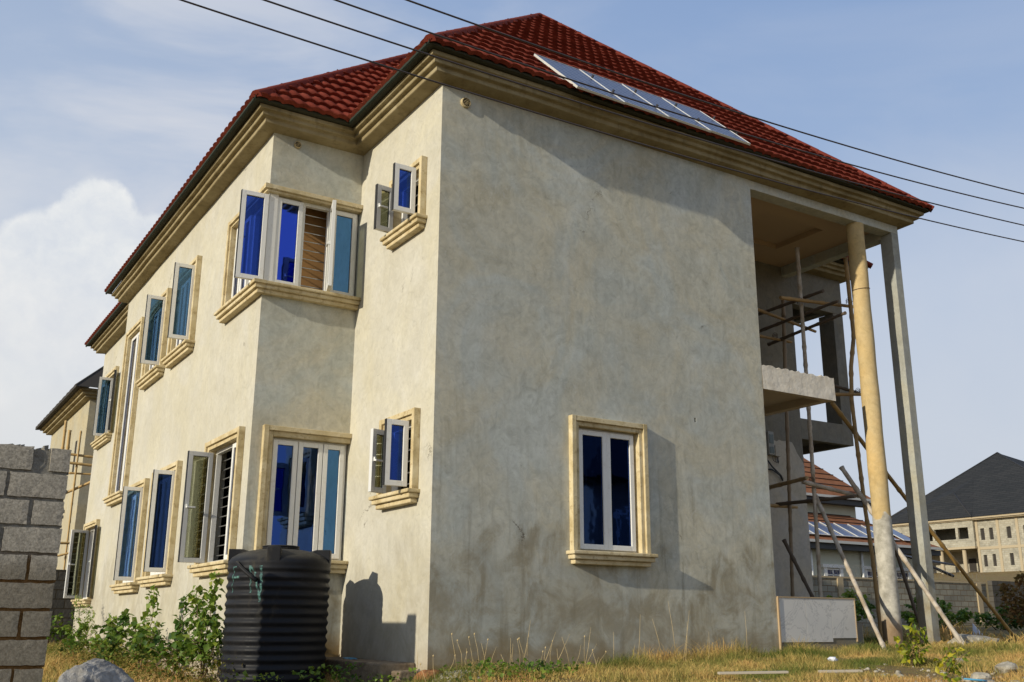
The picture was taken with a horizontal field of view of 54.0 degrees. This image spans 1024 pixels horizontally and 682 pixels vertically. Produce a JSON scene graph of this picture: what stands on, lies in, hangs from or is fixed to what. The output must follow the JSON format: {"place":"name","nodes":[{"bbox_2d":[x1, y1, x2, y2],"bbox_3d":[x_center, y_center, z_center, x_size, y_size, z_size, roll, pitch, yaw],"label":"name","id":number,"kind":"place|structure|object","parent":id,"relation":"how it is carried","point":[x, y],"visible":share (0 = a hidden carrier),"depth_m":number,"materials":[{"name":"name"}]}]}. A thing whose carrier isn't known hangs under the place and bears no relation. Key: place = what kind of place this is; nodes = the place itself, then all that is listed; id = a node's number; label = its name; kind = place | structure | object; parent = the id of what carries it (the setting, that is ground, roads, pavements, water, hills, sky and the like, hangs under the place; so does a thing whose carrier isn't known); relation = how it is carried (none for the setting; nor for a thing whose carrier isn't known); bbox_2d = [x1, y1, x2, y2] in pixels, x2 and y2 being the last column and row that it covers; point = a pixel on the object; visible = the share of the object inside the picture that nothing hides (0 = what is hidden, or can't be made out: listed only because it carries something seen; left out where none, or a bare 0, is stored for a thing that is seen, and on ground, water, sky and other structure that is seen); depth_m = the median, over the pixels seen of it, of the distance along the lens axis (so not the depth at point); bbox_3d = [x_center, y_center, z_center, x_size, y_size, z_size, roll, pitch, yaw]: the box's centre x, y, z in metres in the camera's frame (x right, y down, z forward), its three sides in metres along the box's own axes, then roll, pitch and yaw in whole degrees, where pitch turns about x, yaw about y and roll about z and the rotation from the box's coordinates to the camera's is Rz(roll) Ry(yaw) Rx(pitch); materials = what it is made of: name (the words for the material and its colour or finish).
{"place":"outdoors","nodes":[
{"label":"outdoors","id":0,"kind":"place"},
{"bbox_2d":[432,670,496,681],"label":"gravel","id":1,"kind":"structure","parent":0,"point":[478,677],"depth_m":10.07,"materials":[{"name":"gravel"}]},
{"bbox_2d":[0,0,1023,523],"label":"sky","id":2,"kind":"structure","parent":0,"point":[108,108],"materials":[{"name":"blue"}]},
{"bbox_2d":[42,571,1023,681],"bbox_3d":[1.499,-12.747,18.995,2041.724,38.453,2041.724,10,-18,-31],"label":"ground","id":3,"kind":"structure","parent":0,"point":[998,576],"depth_m":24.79,"materials":[{"name":"plant"}]},
{"bbox_2d":[0,443,71,681],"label":"block wall","id":4,"kind":"structure","parent":3,"relation":"on","point":[33,486],"depth_m":8.59,"materials":[{"name":"grey concrete"}]},
{"bbox_2d":[46,612,73,644],"bbox_3d":[-10.904,6.912,24.378,1.591,1.045,0.908,10,-18,-31],"label":"shrub","id":5,"kind":"object","parent":3,"relation":"on","point":[57,630],"visible":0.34,"depth_m":24.25,"materials":[{"name":"green plant"}]},
{"bbox_2d":[46,569,74,643],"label":"block wall","id":6,"kind":"structure","parent":3,"relation":"on","point":[61,604],"depth_m":25.96,"materials":[{"name":"grey concrete"}]},
{"bbox_2d":[35,366,103,569],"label":"neighbour house","id":7,"kind":"structure","parent":3,"relation":"on","point":[75,407],"depth_m":30.22,"materials":[{"name":"beige paint"}]},
{"bbox_2d":[57,619,88,654],"bbox_3d":[-7.249,4.971,16.673,0.482,0.699,1.488,6,-17,-19],"label":"shrub","id":8,"kind":"object","parent":3,"relation":"on","point":[83,627],"visible":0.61,"depth_m":16.68,"materials":[{"name":"green plant"}]},
{"bbox_2d":[57,420,92,569],"bbox_3d":[-11.993,5.164,27.648,2.262,6.052,0.825,2,-16,-5],"label":"bamboo scaffold","id":9,"kind":"object","parent":3,"relation":"on","point":[76,463],"visible":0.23,"depth_m":28.11,"materials":[{"name":"brown wood"}]},
{"bbox_2d":[69,594,101,637],"bbox_3d":[-7.637,5.082,17.917,0.676,1.111,1.526,10,-18,-31],"label":"sapling","id":10,"kind":"object","parent":3,"relation":"on","point":[89,619],"visible":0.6,"depth_m":17.94,"materials":[{"name":"green plant"}]},
{"bbox_2d":[58,658,134,681],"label":"rock","id":11,"kind":"object","parent":3,"relation":"on","point":[97,670],"visible":1,"depth_m":7.39,"materials":[{"name":"stone"}]},
{"bbox_2d":[87,608,133,664],"bbox_3d":[-6.035,4.483,15.147,0.643,0.872,1.948,8,-17,-24],"label":"shrub","id":12,"kind":"object","parent":3,"relation":"on","point":[114,635],"visible":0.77,"depth_m":14.92,"materials":[{"name":"green plant"}]},
{"bbox_2d":[117,585,161,668],"bbox_3d":[-5.082,3.923,13.785,0.557,1.148,1.486,8,-18,-26],"label":"shrub","id":13,"kind":"object","parent":3,"relation":"on","point":[138,643],"visible":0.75,"depth_m":13.68,"materials":[{"name":"green plant"}]},
{"bbox_2d":[46,638,239,681],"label":"undergrowth","id":14,"kind":"object","parent":3,"relation":"on","point":[169,675],"visible":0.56,"depth_m":12.31,"materials":[{"name":"green plant"}]},
{"bbox_2d":[137,596,204,674],"bbox_3d":[-4.109,3.613,12.346,0.735,0.980,1.266,10,-18,-31],"label":"shrub","id":15,"kind":"object","parent":3,"relation":"on","point":[176,645],"visible":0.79,"depth_m":12.35,"materials":[{"name":"green plant"}]},
{"bbox_2d":[175,568,224,677],"bbox_3d":[-3.587,3.284,11.680,0.592,1.252,1.132,15,-21,-43],"label":"shrub","id":16,"kind":"object","parent":3,"relation":"on","point":[204,620],"visible":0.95,"depth_m":11.63,"materials":[{"name":"green plant"}]},
{"bbox_2d":[219,545,331,681],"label":"water tank","id":17,"kind":"object","parent":3,"relation":"on","point":[275,621],"visible":0.96,"depth_m":11.02,"materials":[{"name":"black plastic"}]},
{"bbox_2d":[223,657,591,681],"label":"weeds","id":18,"kind":"object","parent":3,"relation":"on","point":[490,670],"visible":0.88,"depth_m":10.39,"materials":[{"name":"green plant"}]},
{"bbox_2d":[414,669,441,681],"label":"soil heap","id":19,"kind":"object","parent":3,"relation":"on","point":[428,673],"visible":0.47,"depth_m":10.21,"materials":[{"name":"brown soil"}]},
{"bbox_2d":[63,13,940,681],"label":"unfinished house","id":20,"kind":"structure","parent":3,"relation":"on","point":[431,365],"depth_m":13.30,"materials":[{"name":"beige concrete"}]},
{"bbox_2d":[63,519,99,606],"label":"window","id":21,"kind":"structure","parent":20,"relation":"in","point":[77,579],"depth_m":23.26,"materials":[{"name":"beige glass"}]},
{"bbox_2d":[90,366,118,449],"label":"window","id":22,"kind":"structure","parent":20,"relation":"in","point":[107,385],"depth_m":23.51,"materials":[{"name":"white plastic"}]},
{"bbox_2d":[102,317,144,506],"bbox_3d":[-7.434,1.380,19.425,0.295,3.495,1.520,10,-18,-31],"label":"window","id":23,"kind":"structure","parent":20,"relation":"in","point":[131,366],"depth_m":19.61,"materials":[{"name":"white plastic"}]},
{"bbox_2d":[109,478,149,593],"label":"window","id":24,"kind":"structure","parent":20,"relation":"in","point":[130,541],"depth_m":16.77,"materials":[{"name":"blue glass"}]},
{"bbox_2d":[135,288,171,389],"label":"window","id":25,"kind":"structure","parent":20,"relation":"in","point":[157,312],"depth_m":17.53,"materials":[{"name":"white plastic"}]},
{"bbox_2d":[135,460,182,587],"bbox_3d":[-5.544,2.881,15.683,0.566,1.845,1.720,10,-18,-31],"label":"window","id":26,"kind":"structure","parent":20,"relation":"in","point":[157,569],"depth_m":15.08,"materials":[{"name":"blue glass"}]},
{"bbox_2d":[161,255,201,368],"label":"window","id":27,"kind":"structure","parent":20,"relation":"in","point":[186,277],"depth_m":16.00,"materials":[{"name":"white plastic"}]},
{"bbox_2d":[178,426,244,576],"bbox_3d":[-3.902,2.143,13.221,0.516,1.835,1.660,10,-18,-31],"label":"window","id":28,"kind":"structure","parent":20,"relation":"in","point":[203,469],"depth_m":13.62,"materials":[{"name":"white plastic"}]},
{"bbox_2d":[214,186,269,323],"bbox_3d":[-3.786,-1.176,13.957,0.547,1.545,1.680,10,-18,-31],"label":"window","id":29,"kind":"structure","parent":20,"relation":"in","point":[246,232],"depth_m":13.36,"materials":[{"name":"blue glass"}]},
{"bbox_2d":[254,424,351,573],"bbox_3d":[-2.716,2.016,12.762,1.310,1.805,0.343,10,-18,-31],"label":"window","id":30,"kind":"structure","parent":20,"relation":"in","point":[300,500],"depth_m":12.82,"materials":[{"name":"white plastic"}]},
{"bbox_2d":[263,184,362,310],"bbox_3d":[-2.663,-1.267,13.608,1.326,1.543,0.500,10,-18,-31],"label":"window","id":31,"kind":"structure","parent":20,"relation":"in","point":[340,245],"depth_m":13.64,"materials":[{"name":"white plastic"}]},
{"bbox_2d":[368,407,420,509],"bbox_3d":[-1.405,1.397,11.844,0.564,1.095,1.060,10,-18,-31],"label":"window","id":32,"kind":"structure","parent":20,"relation":"in","point":[388,460],"depth_m":11.54,"materials":[{"name":"white plastic"}]},
{"bbox_2d":[374,155,427,249],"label":"window","id":33,"kind":"structure","parent":20,"relation":"in","point":[393,203],"depth_m":12.46,"materials":[{"name":"white plastic"}]},
{"bbox_2d":[566,414,657,566],"bbox_3d":[1.182,1.863,12.402,1.280,1.785,0.342,10,-18,-31],"label":"window","id":34,"kind":"structure","parent":20,"relation":"in","point":[609,500],"depth_m":12.41,"materials":[{"name":"white plastic"}]},
{"bbox_2d":[766,431,774,455],"bbox_3d":[4.494,1.783,17.497,0.140,0.410,0.086,10,-18,-31],"label":"electric meter","id":35,"kind":"object","parent":20,"relation":"attached to","point":[770,442],"visible":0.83,"depth_m":17.46,"materials":[{"name":"grey plastic"}]},
{"bbox_2d":[767,459,783,479],"bbox_3d":[4.551,2.196,17.429,0.439,0.400,0.057,10,-18,-31],"label":"cable","id":36,"kind":"object","parent":20,"relation":"attached to","point":[774,468],"visible":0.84,"depth_m":17.40,"materials":[{"name":"grey plastic"}]},
{"bbox_2d":[772,445,780,463],"bbox_3d":[4.607,1.979,17.526,0.160,0.310,0.070,10,-18,-31],"label":"breaker box","id":37,"kind":"object","parent":20,"relation":"attached to","point":[777,451],"visible":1,"depth_m":17.52,"materials":[{"name":"grey"}]},
{"bbox_2d":[416,603,746,681],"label":"dry stalks","id":38,"kind":"object","parent":3,"relation":"on","point":[550,651],"visible":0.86,"depth_m":10.87,"materials":[{"name":"beige plant"}]},
{"bbox_2d":[717,671,788,674],"bbox_3d":[2.276,3.133,9.487,0.671,0.032,0.070,2,-16,-5],"label":"wooden batten","id":39,"kind":"object","parent":3,"relation":"on","point":[756,672],"visible":1,"depth_m":9.46,"materials":[{"name":"beige wood"}]},
{"bbox_2d":[758,247,882,637],"bbox_3d":[4.959,1.704,16.369,1.718,6.602,1.931,-1,-16,5],"label":"bamboo scaffold","id":40,"kind":"object","parent":3,"relation":"on","point":[789,503],"visible":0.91,"depth_m":16.28,"materials":[{"name":"brown wood"}]},
{"bbox_2d":[818,670,862,672],"bbox_3d":[3.074,3.092,9.403,0.403,0.028,0.070,1,-16,-2],"label":"wooden batten","id":41,"kind":"object","parent":3,"relation":"on","point":[835,671],"visible":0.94,"depth_m":9.37,"materials":[{"name":"beige wood"}]},
{"bbox_2d":[816,494,886,648],"bbox_3d":[4.916,3.350,14.658,0.081,2.441,1.920,2,-16,-8],"label":"bamboo prop","id":42,"kind":"object","parent":3,"relation":"on","point":[849,571],"visible":0.94,"depth_m":14.60,"materials":[{"name":"beige wood"}]},
{"bbox_2d":[826,589,876,620],"bbox_3d":[9.222,7.307,27.488,1.483,1.076,1.270,10,-18,-31],"label":"bush","id":43,"kind":"object","parent":3,"relation":"on","point":[859,608],"visible":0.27,"depth_m":27.52,"materials":[{"name":"green plant"}]},
{"bbox_2d":[803,457,942,578],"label":"cream house","id":44,"kind":"structure","parent":3,"relation":"on","point":[849,529],"depth_m":47.64,"materials":[{"name":"paint"}]},
{"bbox_2d":[821,564,844,576],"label":"window","id":45,"kind":"structure","parent":44,"relation":"in","point":[825,566],"depth_m":45.43,"materials":[{"name":"white"}]},
{"bbox_2d":[863,566,877,577],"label":"window","id":46,"kind":"structure","parent":44,"relation":"in","point":[869,569],"depth_m":46.69,"materials":[{"name":"grey glass"}]},
{"bbox_2d":[896,567,911,578],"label":"window","id":47,"kind":"structure","parent":44,"relation":"in","point":[899,575],"depth_m":47.93,"materials":[{"name":"grey glass"}]},
{"bbox_2d":[730,663,1023,681],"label":"gravel","id":48,"kind":"structure","parent":3,"relation":"on","point":[899,673],"depth_m":9.80,"materials":[{"name":"gravel"}]},
{"bbox_2d":[812,563,988,626],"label":"compound wall","id":49,"kind":"structure","parent":3,"relation":"on","point":[962,594],"depth_m":42.08,"materials":[{"name":"beige concrete"}]},
{"bbox_2d":[839,466,963,643],"bbox_3d":[5.827,3.208,15.027,1.724,2.858,0.088,-14,-21,41],"label":"bamboo prop","id":50,"kind":"object","parent":3,"relation":"on","point":[920,582],"visible":0.74,"depth_m":14.85,"materials":[{"name":"beige wood"}]},
{"bbox_2d":[894,540,918,625],"bbox_3d":[6.546,4.173,16.501,0.474,1.946,0.070,-7,-17,25],"label":"bamboo prop","id":51,"kind":"object","parent":3,"relation":"on","point":[905,580],"visible":0.54,"depth_m":16.54,"materials":[{"name":"brown wood"}]},
{"bbox_2d":[893,618,931,666],"bbox_3d":[4.378,3.293,10.958,0.387,0.526,0.529,-6,-17,21],"label":"sapling","id":52,"kind":"object","parent":3,"relation":"on","point":[907,650],"visible":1,"depth_m":10.95,"materials":[{"name":"green plant"}]},
{"bbox_2d":[830,402,1018,639],"bbox_3d":[6.930,3.121,16.619,4.208,3.869,0.086,9,-18,-29],"label":"bamboo prop","id":53,"kind":"object","parent":3,"relation":"on","point":[931,531],"visible":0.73,"depth_m":16.65,"materials":[{"name":"brown wood"}]},
{"bbox_2d":[904,554,954,576],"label":"canopy","id":54,"kind":"object","parent":3,"relation":"on","point":[939,569],"visible":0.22,"depth_m":45.90,"materials":[{"name":"grey metal"}]},
{"bbox_2d":[901,593,973,628],"bbox_3d":[12.448,8.040,29.731,1.889,1.161,2.464,-12,-20,37],"label":"bush","id":55,"kind":"object","parent":3,"relation":"on","point":[964,617],"visible":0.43,"depth_m":29.78,"materials":[{"name":"green plant"}]},
{"bbox_2d":[933,646,969,681],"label":"sapling","id":56,"kind":"object","parent":3,"relation":"on","point":[951,668],"visible":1,"depth_m":8.55,"materials":[{"name":"green plant"}]},
{"bbox_2d":[891,452,1023,573],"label":"block house","id":57,"kind":"structure","parent":3,"relation":"on","point":[975,514],"depth_m":121.94,"materials":[{"name":"grey"}]},
{"bbox_2d":[969,558,976,571],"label":"doorway","id":58,"kind":"structure","parent":57,"relation":"in","point":[972,562],"depth_m":122.85,"materials":[{"name":"grey"}]},
{"bbox_2d":[947,634,999,643],"bbox_3d":[6.792,4.480,14.766,1.041,0.336,0.731,10,-18,-31],"label":"soil heap","id":59,"kind":"object","parent":3,"relation":"on","point":[967,637],"visible":0.36,"depth_m":14.54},
{"bbox_2d":[964,678,987,681],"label":"plastic bottle","id":60,"kind":"object","parent":3,"relation":"on","point":[980,680],"visible":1,"depth_m":8.45,"materials":[{"name":"blue plastic"}]},
{"bbox_2d":[973,624,982,634],"bbox_3d":[8.363,5.193,17.955,0.250,0.290,0.436,-6,-17,22],"label":"plastic bag","id":61,"kind":"object","parent":3,"relation":"on","point":[975,628],"visible":0.44,"depth_m":17.91,"materials":[{"name":"white"}]},
{"bbox_2d":[970,672,991,681],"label":"rubble lump","id":62,"kind":"object","parent":3,"relation":"on","point":[980,675],"visible":0.74,"depth_m":9.13,"materials":[{"name":"white stone"}]},
{"bbox_2d":[974,606,1023,629],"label":"bush","id":63,"kind":"object","parent":3,"relation":"on","point":[983,617],"visible":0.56,"depth_m":30.67,"materials":[{"name":"green plant"}]},
{"bbox_2d":[987,581,1023,624],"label":"compound wall","id":64,"kind":"structure","parent":3,"relation":"on","point":[993,588],"depth_m":44.83,"materials":[{"name":"grey concrete"}]},
{"bbox_2d":[994,661,1018,673],"bbox_3d":[4.837,3.202,9.802,0.251,0.150,0.194,10,-18,-31],"label":"rubble lump","id":65,"kind":"object","parent":3,"relation":"on","point":[1002,667],"visible":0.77,"depth_m":9.74,"materials":[{"name":"grey stone"}]},
{"bbox_2d":[995,570,1023,626],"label":"bush","id":66,"kind":"object","parent":3,"relation":"on","point":[1015,609],"visible":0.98,"depth_m":29.99,"materials":[{"name":"green plant"}]},
{"bbox_2d":[180,0,1023,241],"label":"power line","id":67,"kind":"object","parent":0,"point":[240,19],"visible":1,"depth_m":10.56,"materials":[{"name":"grey"}]},
{"bbox_2d":[263,0,1023,225],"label":"power line","id":68,"kind":"object","parent":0,"point":[319,18],"visible":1,"depth_m":10.47,"materials":[{"name":"grey"}]},
{"bbox_2d":[334,0,1023,208],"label":"power line","id":69,"kind":"object","parent":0,"point":[374,13],"visible":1,"depth_m":10.37,"materials":[{"name":"grey"}]},
{"bbox_2d":[405,0,1023,193],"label":"power line","id":70,"kind":"object","parent":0,"point":[464,20],"visible":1,"depth_m":10.22,"materials":[{"name":"grey"}]},
{"bbox_3d":[1.974,-3.214,14.034,3.350,0.053,0.053,10,-18,-31],"label":"rail","id":71,"kind":"object","parent":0,"visible":0},
{"bbox_2d":[534,53,625,103],"bbox_3d":[0.911,-3.576,13.674,0.796,1.018,1.033,10,-18,-31],"label":"solar panel","id":72,"kind":"object","parent":71,"relation":"attached to","point":[568,71],"visible":0.99,"depth_m":13.63,"materials":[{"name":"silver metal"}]},
{"bbox_2d":[580,69,669,118],"bbox_3d":[1.567,-3.477,14.104,0.796,1.018,1.033,10,-18,-31],"label":"solar panel","id":73,"kind":"object","parent":71,"relation":"attached to","point":[617,87],"visible":0.9,"depth_m":14.07,"materials":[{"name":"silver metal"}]},
{"bbox_2d":[623,84,710,132],"bbox_3d":[2.223,-3.379,14.535,0.796,1.018,1.033,10,-18,-31],"label":"solar panel","id":74,"kind":"object","parent":71,"relation":"attached to","point":[654,100],"visible":0.9,"depth_m":14.49,"materials":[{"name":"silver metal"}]},
{"bbox_2d":[662,97,750,144],"bbox_3d":[2.879,-3.280,14.965,0.796,1.018,1.033,10,-18,-31],"label":"solar panel","id":75,"kind":"object","parent":71,"relation":"attached to","point":[696,114],"visible":0.88,"depth_m":14.90,"materials":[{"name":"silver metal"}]}
]}

